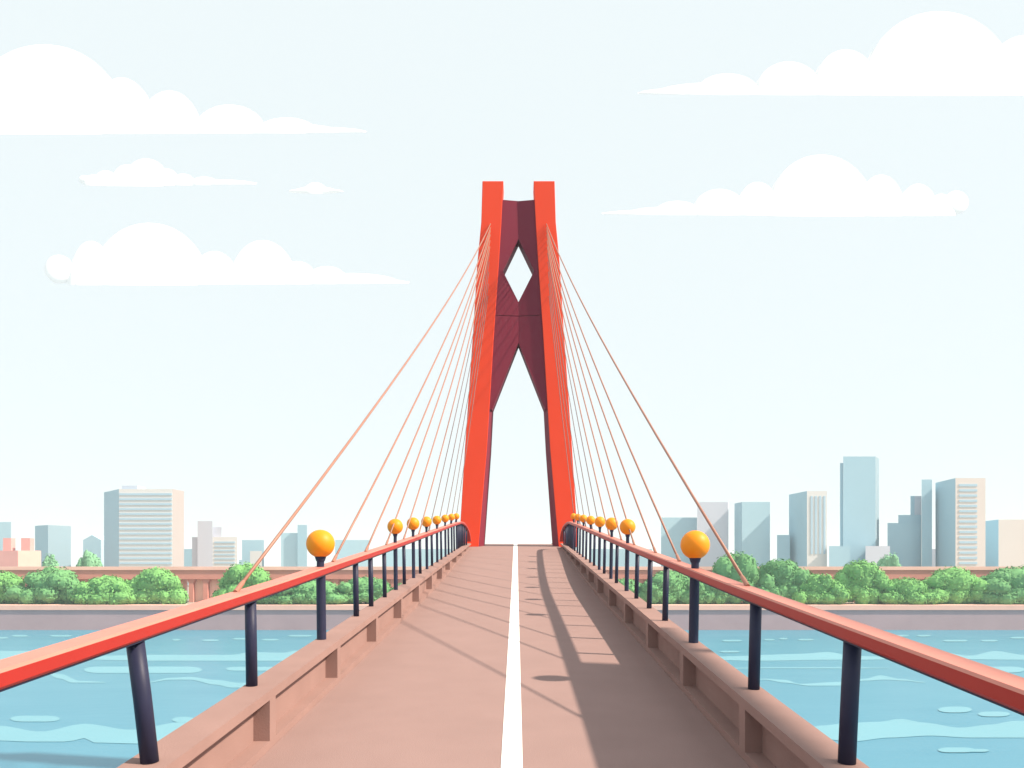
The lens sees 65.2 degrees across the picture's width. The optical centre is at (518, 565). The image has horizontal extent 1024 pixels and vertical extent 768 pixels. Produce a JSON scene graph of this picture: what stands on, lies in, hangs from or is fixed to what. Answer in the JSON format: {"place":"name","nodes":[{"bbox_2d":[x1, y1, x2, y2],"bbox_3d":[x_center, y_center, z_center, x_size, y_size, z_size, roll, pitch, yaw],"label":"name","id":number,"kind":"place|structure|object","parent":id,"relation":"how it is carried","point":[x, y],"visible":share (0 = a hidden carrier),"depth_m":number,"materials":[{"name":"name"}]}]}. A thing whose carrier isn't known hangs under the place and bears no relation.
{"place":"outdoors","nodes":[
{"label":"outdoors","id":0,"kind":"place"},
{"bbox_2d":[0,522,10,550],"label":"office building","id":1,"kind":"structure","parent":0,"point":[5,529],"depth_m":420.00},
{"bbox_2d":[35,525,70,566],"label":"office building","id":2,"kind":"structure","parent":0,"point":[55,540],"depth_m":405.39,"materials":[{"name":"blue glass"}]},
{"bbox_2d":[83,535,103,566],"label":"gabled house","id":3,"kind":"structure","parent":0,"point":[93,544],"depth_m":400.00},
{"bbox_2d":[104,486,183,566],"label":"office building","id":4,"kind":"structure","parent":0,"point":[143,526],"depth_m":350.00,"materials":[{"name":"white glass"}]},
{"bbox_2d":[78,159,255,185],"bbox_3d":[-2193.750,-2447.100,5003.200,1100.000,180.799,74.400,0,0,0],"label":"cloud","id":5,"kind":"structure","parent":0,"point":[145,172],"depth_m":4970.26,"materials":[{"name":"white"}]},
{"bbox_2d":[0,45,365,133],"bbox_3d":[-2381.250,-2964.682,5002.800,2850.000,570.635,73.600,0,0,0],"label":"cloud","id":6,"kind":"structure","parent":0,"point":[49,89],"depth_m":4969.62,"materials":[{"name":"white"}]},
{"bbox_2d":[184,549,191,584],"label":"office building","id":7,"kind":"structure","parent":0,"point":[187,557],"depth_m":420.00,"materials":[{"name":"blue glass"}]},
{"bbox_2d":[192,521,236,566],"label":"office building","id":8,"kind":"structure","parent":0,"point":[224,551],"depth_m":380.25,"materials":[{"name":"white concrete"}]},
{"bbox_2d":[44,223,408,284],"bbox_3d":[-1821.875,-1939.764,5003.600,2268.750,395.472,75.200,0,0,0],"label":"cloud","id":9,"kind":"structure","parent":0,"point":[148,254],"depth_m":4970.94,"materials":[{"name":"white"}]},
{"bbox_2d":[239,551,261,566],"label":"office building","id":10,"kind":"structure","parent":0,"point":[255,556],"depth_m":421.00,"materials":[{"name":"white"}]},
{"bbox_2d":[242,540,263,566],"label":"office building","id":11,"kind":"structure","parent":0,"point":[248,546],"depth_m":440.00,"materials":[{"name":"blue glass"}]},
{"bbox_2d":[281,525,306,566],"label":"office building","id":12,"kind":"structure","parent":0,"point":[293,550],"depth_m":430.00,"materials":[{"name":"blue glass"}]},
{"bbox_2d":[288,183,343,193],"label":"cloud","id":13,"kind":"structure","parent":0,"point":[314,188],"depth_m":4969.32,"materials":[{"name":"white"}]},
{"bbox_2d":[335,540,368,566],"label":"office building","id":14,"kind":"structure","parent":0,"point":[350,547],"depth_m":450.00,"materials":[{"name":"white"}]},
{"bbox_2d":[386,549,450,566],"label":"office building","id":15,"kind":"structure","parent":0,"point":[389,559],"depth_m":470.00,"materials":[{"name":"white"}]},
{"bbox_2d":[10,602,973,603],"bbox_3d":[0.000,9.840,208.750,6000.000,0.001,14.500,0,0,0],"label":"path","id":16,"kind":"structure","parent":0,"point":[363,603],"depth_m":209.92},
{"bbox_2d":[0,630,1023,767],"bbox_3d":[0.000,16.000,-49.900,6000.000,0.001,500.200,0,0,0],"label":"water","id":17,"kind":"structure","parent":0,"point":[108,702],"depth_m":100.39,"materials":[{"name":"blue liquid"}]},
{"bbox_2d":[0,635,1023,751],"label":"ripples","id":18,"kind":"object","parent":17,"relation":"on","point":[894,728],"visible":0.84,"depth_m":82.68},
{"bbox_2d":[0,0,1023,566],"label":"sky","id":19,"kind":"structure","parent":0,"point":[763,353],"materials":[{"name":"white"}]},
{"bbox_2d":[591,549,651,566],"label":"office building","id":20,"kind":"structure","parent":0,"point":[643,561],"depth_m":470.00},
{"bbox_2d":[661,518,696,566],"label":"office building","id":21,"kind":"structure","parent":0,"point":[677,529],"depth_m":432.00,"materials":[{"name":"glass"}]},
{"bbox_2d":[697,502,727,566],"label":"office building","id":22,"kind":"structure","parent":0,"point":[716,513],"depth_m":420.00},
{"bbox_2d":[734,502,769,566],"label":"office building","id":23,"kind":"structure","parent":0,"point":[752,528],"depth_m":410.00,"materials":[{"name":"blue glass"}]},
{"bbox_2d":[777,535,789,560],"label":"office building","id":24,"kind":"structure","parent":0,"point":[783,546],"depth_m":402.00,"materials":[{"name":"blue glass"}]},
{"bbox_2d":[602,155,967,215],"bbox_3d":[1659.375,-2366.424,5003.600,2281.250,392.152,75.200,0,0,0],"label":"cloud","id":25,"kind":"structure","parent":0,"point":[820,185],"depth_m":4970.59,"materials":[{"name":"white"}]},
{"bbox_2d":[789,491,826,566],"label":"office building","id":26,"kind":"structure","parent":0,"point":[808,526],"depth_m":390.00,"materials":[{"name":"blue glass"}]},
{"bbox_2d":[638,12,1023,95],"bbox_3d":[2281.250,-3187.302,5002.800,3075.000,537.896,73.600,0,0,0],"label":"cloud","id":27,"kind":"structure","parent":0,"point":[938,54],"depth_m":4969.95,"materials":[{"name":"white"}]},
{"bbox_2d":[829,546,849,566],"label":"office building","id":28,"kind":"structure","parent":0,"point":[839,556],"depth_m":385.00,"materials":[{"name":"blue glass"}]},
{"bbox_2d":[840,457,878,564],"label":"office building","id":29,"kind":"structure","parent":0,"point":[859,504],"depth_m":400.00,"materials":[{"name":"blue glass"}]},
{"bbox_2d":[865,546,889,564],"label":"office building","id":30,"kind":"structure","parent":0,"point":[874,553],"depth_m":380.00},
{"bbox_2d":[887,496,920,566],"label":"office building","id":31,"kind":"structure","parent":0,"point":[904,538],"depth_m":405.00,"materials":[{"name":"blue glass"}]},
{"bbox_2d":[932,549,934,566],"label":"office building","id":32,"kind":"structure","parent":0,"point":[933,557],"depth_m":430.00,"materials":[{"name":"white"}]},
{"bbox_2d":[935,478,984,566],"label":"office building","id":33,"kind":"structure","parent":0,"point":[959,522],"depth_m":380.00,"materials":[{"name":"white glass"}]},
{"bbox_2d":[985,520,1023,566],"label":"office building","id":34,"kind":"structure","parent":0,"point":[1004,543],"depth_m":395.00,"materials":[{"name":"beige glass"}]},
{"label":"ground","id":35,"kind":"structure","parent":0,"visible":0},
{"bbox_2d":[0,570,24,603],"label":"tree","id":36,"kind":"object","parent":35,"relation":"on","point":[8,579],"visible":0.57,"depth_m":206.96,"materials":[{"name":"green plant"}]},
{"bbox_2d":[0,538,40,566],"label":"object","id":37,"kind":"structure","parent":35,"relation":"on","point":[27,555],"depth_m":333.23,"materials":[{"name":"pink concrete"}]},
{"bbox_2d":[4,565,79,603],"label":"tree","id":38,"kind":"object","parent":35,"relation":"on","point":[50,584],"visible":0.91,"depth_m":204.00,"materials":[{"name":"green plant"}]},
{"bbox_2d":[42,552,58,566],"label":"tree","id":39,"kind":"object","parent":35,"relation":"on","point":[48,561],"visible":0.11,"depth_m":248.71,"materials":[{"name":"green plant"}]},
{"bbox_2d":[76,549,103,566],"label":"tree","id":40,"kind":"object","parent":35,"relation":"on","point":[89,559],"visible":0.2,"depth_m":247.67,"materials":[{"name":"green plant"}]},
{"bbox_2d":[68,574,137,604],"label":"tree","id":41,"kind":"object","parent":35,"relation":"on","point":[108,590],"visible":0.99,"depth_m":201.87,"materials":[{"name":"green plant"}]},
{"bbox_2d":[126,566,189,603],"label":"tree","id":42,"kind":"object","parent":35,"relation":"on","point":[155,585],"visible":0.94,"depth_m":203.99,"materials":[{"name":"green plant"}]},
{"bbox_2d":[211,561,270,603],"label":"tree","id":43,"kind":"object","parent":35,"relation":"on","point":[231,579],"visible":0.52,"depth_m":204.79,"materials":[{"name":"green plant"}]},
{"bbox_2d":[260,579,348,604],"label":"tree","id":44,"kind":"object","parent":35,"relation":"on","point":[303,594],"visible":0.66,"depth_m":202.59,"materials":[{"name":"green plant"}]},
{"bbox_2d":[337,575,391,603],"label":"tree","id":45,"kind":"object","parent":35,"relation":"on","point":[346,588],"visible":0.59,"depth_m":204.44,"materials":[{"name":"green plant"}]},
{"bbox_2d":[0,567,1020,601],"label":"viaduct","id":46,"kind":"object","parent":35,"relation":"on","point":[202,582],"visible":0.03,"depth_m":218.00,"materials":[{"name":"concrete"}]},
{"bbox_2d":[0,604,1023,629],"bbox_3d":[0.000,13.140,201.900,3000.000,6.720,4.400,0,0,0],"label":"river wall","id":47,"kind":"structure","parent":35,"relation":"on","point":[711,617],"depth_m":200.00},
{"bbox_2d":[618,578,646,601],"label":"tree","id":48,"kind":"object","parent":35,"relation":"on","point":[631,584],"visible":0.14,"depth_m":206.98,"materials":[{"name":"green plant"}]},
{"bbox_2d":[639,569,689,603],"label":"tree","id":49,"kind":"object","parent":35,"relation":"on","point":[679,584],"visible":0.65,"depth_m":205.37,"materials":[{"name":"green plant"}]},
{"bbox_2d":[699,582,728,603],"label":"tree","id":50,"kind":"object","parent":35,"relation":"on","point":[707,595],"visible":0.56,"depth_m":204.20,"materials":[{"name":"green plant"}]},
{"bbox_2d":[710,550,769,603],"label":"tree","id":51,"kind":"object","parent":35,"relation":"on","point":[745,563],"visible":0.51,"depth_m":205.20,"materials":[{"name":"green plant"}]},
{"bbox_2d":[758,558,811,598],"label":"tree","id":52,"kind":"object","parent":35,"relation":"on","point":[783,578],"visible":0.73,"depth_m":205.54,"materials":[{"name":"green plant"}]},
{"bbox_2d":[792,573,851,604],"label":"tree","id":53,"kind":"object","parent":35,"relation":"on","point":[826,589],"visible":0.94,"depth_m":202.43,"materials":[{"name":"green plant"}]},
{"bbox_2d":[833,559,889,603],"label":"tree","id":54,"kind":"object","parent":35,"relation":"on","point":[864,582],"visible":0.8,"depth_m":205.19,"materials":[{"name":"green plant"}]},
{"bbox_2d":[877,552,900,566],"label":"tree","id":55,"kind":"object","parent":35,"relation":"on","point":[891,561],"visible":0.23,"depth_m":248.25,"materials":[{"name":"green plant"}]},
{"bbox_2d":[878,577,941,604],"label":"tree","id":56,"kind":"object","parent":35,"relation":"on","point":[908,591],"visible":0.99,"depth_m":202.59,"materials":[{"name":"green plant"}]},
{"bbox_2d":[922,480,931,566],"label":"office building","id":57,"kind":"structure","parent":35,"relation":"on","point":[926,523],"depth_m":398.00,"materials":[{"name":"blue glass"}]},
{"bbox_2d":[922,565,990,603],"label":"tree","id":58,"kind":"object","parent":35,"relation":"on","point":[954,585],"visible":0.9,"depth_m":204.75,"materials":[{"name":"green plant"}]},
{"bbox_2d":[979,566,1023,604],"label":"tree","id":59,"kind":"object","parent":35,"relation":"on","point":[1006,587],"visible":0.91,"depth_m":203.02,"materials":[{"name":"green plant"}]},
{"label":"bridge girder","id":60,"kind":"object","parent":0,"visible":0},
{"bbox_2d":[117,543,470,767],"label":"parapet","id":61,"kind":"structure","parent":60,"relation":"on","point":[244,726],"depth_m":11.77,"materials":[{"name":"concrete"}]},
{"bbox_2d":[0,522,470,764],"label":"railing","id":62,"kind":"object","parent":61,"relation":"on","point":[131,637],"visible":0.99,"depth_m":7.77,"materials":[{"name":"red metal"}]},
{"bbox_2d":[387,519,402,589],"bbox_3d":[-3.660,-0.344,23.650,0.462,2.106,0.462,0,0,0],"label":"globe lamp","id":63,"kind":"object","parent":62,"relation":"attached to","point":[397,528],"visible":0.9,"depth_m":23.59,"materials":[{"name":"orange glass"}]},
{"bbox_2d":[407,517,419,577],"bbox_3d":[-3.660,-0.632,27.650,0.442,2.101,0.442,0,0,0],"label":"globe lamp","id":64,"kind":"object","parent":62,"relation":"attached to","point":[414,523],"visible":0.92,"depth_m":27.59,"materials":[{"name":"orange glass"}]},
{"bbox_2d":[421,516,431,568],"bbox_3d":[-3.660,-0.917,31.650,0.422,2.091,0.422,0,0,0],"label":"globe lamp","id":65,"kind":"object","parent":62,"relation":"attached to","point":[427,523],"visible":0.91,"depth_m":31.59,"materials":[{"name":"orange glass"}]},
{"bbox_2d":[432,516,440,561],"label":"globe lamp","id":66,"kind":"object","parent":62,"relation":"attached to","point":[436,520],"visible":1,"depth_m":35.60,"materials":[{"name":"orange glass"}]},
{"bbox_2d":[441,515,448,556],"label":"globe lamp","id":67,"kind":"object","parent":62,"relation":"attached to","point":[444,518],"visible":0.97,"depth_m":39.60,"materials":[{"name":"orange glass"}]},
{"bbox_2d":[448,514,454,552],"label":"globe lamp","id":68,"kind":"object","parent":62,"relation":"attached to","point":[451,517],"visible":0.92,"depth_m":43.30,"materials":[{"name":"orange glass"}]},
{"bbox_2d":[454,513,459,548],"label":"globe lamp","id":69,"kind":"object","parent":62,"relation":"attached to","point":[457,516],"visible":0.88,"depth_m":46.70,"materials":[{"name":"orange glass"}]},
{"bbox_2d":[306,530,334,639],"bbox_3d":[-3.660,0.342,14.750,0.519,2.025,0.519,0,0,0],"label":"globe lamp","id":70,"kind":"object","parent":61,"relation":"on","point":[320,545],"visible":0.98,"depth_m":14.67,"materials":[{"name":"orange glass"}]},
{"bbox_2d":[251,544,749,767],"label":"road","id":71,"kind":"structure","parent":60,"relation":"on","point":[422,684],"depth_m":13.80,"materials":[{"name":"concrete"}]},
{"bbox_2d":[501,544,522,767],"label":"road marking","id":72,"kind":"object","parent":71,"relation":"on","point":[511,756],"visible":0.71,"depth_m":13.78,"materials":[{"name":"white paint"}]},
{"bbox_2d":[460,181,576,546],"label":"bridge tower","id":73,"kind":"structure","parent":60,"relation":"on","point":[512,325],"depth_m":56.00,"materials":[{"name":"metal"}]},
{"bbox_2d":[233,223,490,591],"bbox_3d":[-2.855,-11.799,33.233,0.072,24.344,45.544,0,0,2],"label":"stay cable","id":74,"kind":"object","parent":73,"relation":"attached to","point":[240,585],"visible":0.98,"depth_m":15.14,"materials":[{"name":"red metal"}]},
{"bbox_2d":[331,227,490,561],"bbox_3d":[-2.858,-11.871,35.983,0.072,23.639,40.050,0,0,2],"label":"stay cable","id":75,"kind":"object","parent":73,"relation":"attached to","point":[356,517],"visible":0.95,"depth_m":22.74,"materials":[{"name":"orange metal"}]},
{"bbox_2d":[364,230,490,551],"bbox_3d":[-2.862,-11.899,37.683,0.072,23.161,36.655,0,0,3],"label":"stay cable","id":76,"kind":"object","parent":73,"relation":"attached to","point":[366,548],"visible":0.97,"depth_m":27.28,"materials":[{"name":"orange metal"}]},
{"bbox_2d":[385,234,490,544],"bbox_3d":[-2.868,-11.877,39.183,0.072,22.644,33.660,0,0,3],"label":"stay cable","id":77,"kind":"object","parent":73,"relation":"attached to","point":[387,541],"visible":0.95,"depth_m":30.95,"materials":[{"name":"red metal"}]},
{"bbox_2d":[403,241,489,538],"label":"stay cable","id":78,"kind":"object","parent":73,"relation":"attached to","point":[404,536],"visible":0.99,"depth_m":34.80,"materials":[{"name":"red metal"}]},
{"bbox_2d":[418,246,489,533],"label":"stay cable","id":79,"kind":"object","parent":73,"relation":"attached to","point":[455,395],"visible":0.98,"depth_m":39.06,"materials":[{"name":"red metal"}]},
{"bbox_2d":[428,253,489,530],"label":"stay cable","id":80,"kind":"object","parent":73,"relation":"attached to","point":[458,400],"visible":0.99,"depth_m":40.99,"materials":[{"name":"orange metal"}]},
{"bbox_2d":[438,264,488,526],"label":"stay cable","id":81,"kind":"object","parent":73,"relation":"attached to","point":[464,397],"visible":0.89,"depth_m":44.14,"materials":[{"name":"orange metal"}]},
{"bbox_2d":[446,272,488,514],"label":"stay cable","id":82,"kind":"object","parent":73,"relation":"attached to","point":[468,395],"visible":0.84,"depth_m":47.21,"materials":[{"name":"metal"}]},
{"bbox_2d":[450,284,488,523],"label":"stay cable","id":83,"kind":"object","parent":73,"relation":"attached to","point":[469,407],"visible":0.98,"depth_m":48.84,"materials":[{"name":"orange metal"}]},
{"bbox_2d":[455,297,487,521],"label":"stay cable","id":84,"kind":"object","parent":73,"relation":"attached to","point":[472,405],"visible":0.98,"depth_m":51.29,"materials":[{"name":"red metal"}]},
{"bbox_2d":[549,298,574,522],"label":"stay cable","id":85,"kind":"object","parent":73,"relation":"attached to","point":[561,409],"visible":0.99,"depth_m":50.74,"materials":[{"name":"red metal"}]},
{"bbox_2d":[548,284,580,523],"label":"stay cable","id":86,"kind":"object","parent":73,"relation":"attached to","point":[564,407],"visible":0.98,"depth_m":48.16,"materials":[{"name":"red metal"}]},
{"bbox_2d":[548,272,585,525],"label":"stay cable","id":87,"kind":"object","parent":73,"relation":"attached to","point":[566,403],"visible":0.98,"depth_m":45.75,"materials":[{"name":"orange metal"}]},
{"bbox_2d":[548,265,592,528],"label":"stay cable","id":88,"kind":"object","parent":73,"relation":"attached to","point":[569,397],"visible":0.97,"depth_m":43.60,"materials":[{"name":"metal"}]},
{"bbox_2d":[547,253,597,516],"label":"stay cable","id":89,"kind":"object","parent":73,"relation":"attached to","point":[572,391],"visible":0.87,"depth_m":40.94,"materials":[{"name":"red metal"}]},
{"bbox_2d":[547,246,609,535],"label":"stay cable","id":90,"kind":"object","parent":73,"relation":"attached to","point":[576,394],"visible":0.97,"depth_m":38.26,"materials":[{"name":"orange metal"}]},
{"bbox_2d":[547,241,621,539],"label":"stay cable","id":91,"kind":"object","parent":73,"relation":"attached to","point":[620,536],"visible":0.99,"depth_m":34.12,"materials":[{"name":"orange metal"}]},
{"bbox_2d":[546,234,634,544],"bbox_3d":[2.589,-11.877,39.183,0.072,22.644,33.641,0,0,-2],"label":"stay cable","id":92,"kind":"object","parent":73,"relation":"attached to","point":[633,542],"visible":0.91,"depth_m":31.53,"materials":[{"name":"red metal"}]},
{"bbox_2d":[546,230,656,552],"bbox_3d":[2.583,-11.879,37.433,0.072,23.201,37.137,0,0,-2],"label":"stay cable","id":93,"kind":"object","parent":73,"relation":"attached to","point":[654,548],"visible":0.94,"depth_m":26.86,"materials":[{"name":"orange metal"}]},
{"bbox_2d":[546,227,680,560],"bbox_3d":[2.578,-11.875,36.033,0.072,23.631,39.935,0,0,-2],"label":"stay cable","id":94,"kind":"object","parent":73,"relation":"attached to","point":[666,532],"visible":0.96,"depth_m":23.11,"materials":[{"name":"orange metal"}]},
{"bbox_2d":[546,223,749,585],"bbox_3d":[2.574,-11.828,33.633,0.072,24.285,44.731,0,0,-2],"label":"stay cable","id":95,"kind":"object","parent":73,"relation":"attached to","point":[744,580],"visible":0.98,"depth_m":16.29,"materials":[{"name":"red metal"}]},
{"bbox_2d":[560,543,869,767],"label":"parapet","id":96,"kind":"structure","parent":60,"relation":"on","point":[761,728],"depth_m":11.77,"materials":[{"name":"concrete"}]},
{"bbox_2d":[680,530,709,642],"bbox_3d":[3.170,0.369,14.400,0.521,2.022,0.521,0,0,0],"label":"globe lamp","id":97,"kind":"object","parent":96,"relation":"on","point":[695,545],"visible":0.99,"depth_m":14.31,"materials":[{"name":"orange glass"}]},
{"bbox_2d":[560,522,1023,764],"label":"railing","id":98,"kind":"object","parent":96,"relation":"on","point":[1003,689],"visible":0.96,"depth_m":7.54,"materials":[{"name":"red metal"}]},
{"bbox_2d":[570,513,575,549],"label":"globe lamp","id":99,"kind":"object","parent":98,"relation":"attached to","point":[572,515],"visible":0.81,"depth_m":46.40,"materials":[{"name":"orange paint"}]},
{"bbox_2d":[574,514,580,552],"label":"globe lamp","id":100,"kind":"object","parent":98,"relation":"attached to","point":[576,517],"visible":0.81,"depth_m":43.00,"materials":[{"name":"orange glass"}]},
{"bbox_2d":[579,515,586,556],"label":"globe lamp","id":101,"kind":"object","parent":98,"relation":"attached to","point":[582,517],"visible":0.86,"depth_m":39.30,"materials":[{"name":"orange paint"}]},
{"bbox_2d":[586,516,594,562],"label":"globe lamp","id":102,"kind":"object","parent":98,"relation":"attached to","point":[590,520],"visible":0.94,"depth_m":35.30,"materials":[{"name":"orange glass"}]},
{"bbox_2d":[595,516,604,569],"bbox_3d":[3.170,-0.895,31.350,0.423,2.092,0.423,0,0,0],"label":"globe lamp","id":103,"kind":"object","parent":98,"relation":"attached to","point":[599,522],"visible":0.96,"depth_m":31.29,"materials":[{"name":"orange glass"}]},
{"bbox_2d":[605,517,617,578],"bbox_3d":[3.170,-0.610,27.350,0.443,2.102,0.443,0,0,0],"label":"globe lamp","id":104,"kind":"object","parent":98,"relation":"attached to","point":[610,525],"visible":0.86,"depth_m":27.29,"materials":[{"name":"orange glass"}]},
{"bbox_2d":[620,519,635,590],"bbox_3d":[3.170,-0.321,23.350,0.464,2.103,0.464,0,0,0],"label":"globe lamp","id":105,"kind":"object","parent":98,"relation":"attached to","point":[626,525],"visible":0.95,"depth_m":23.29,"materials":[{"name":"orange glass"}]}
]}

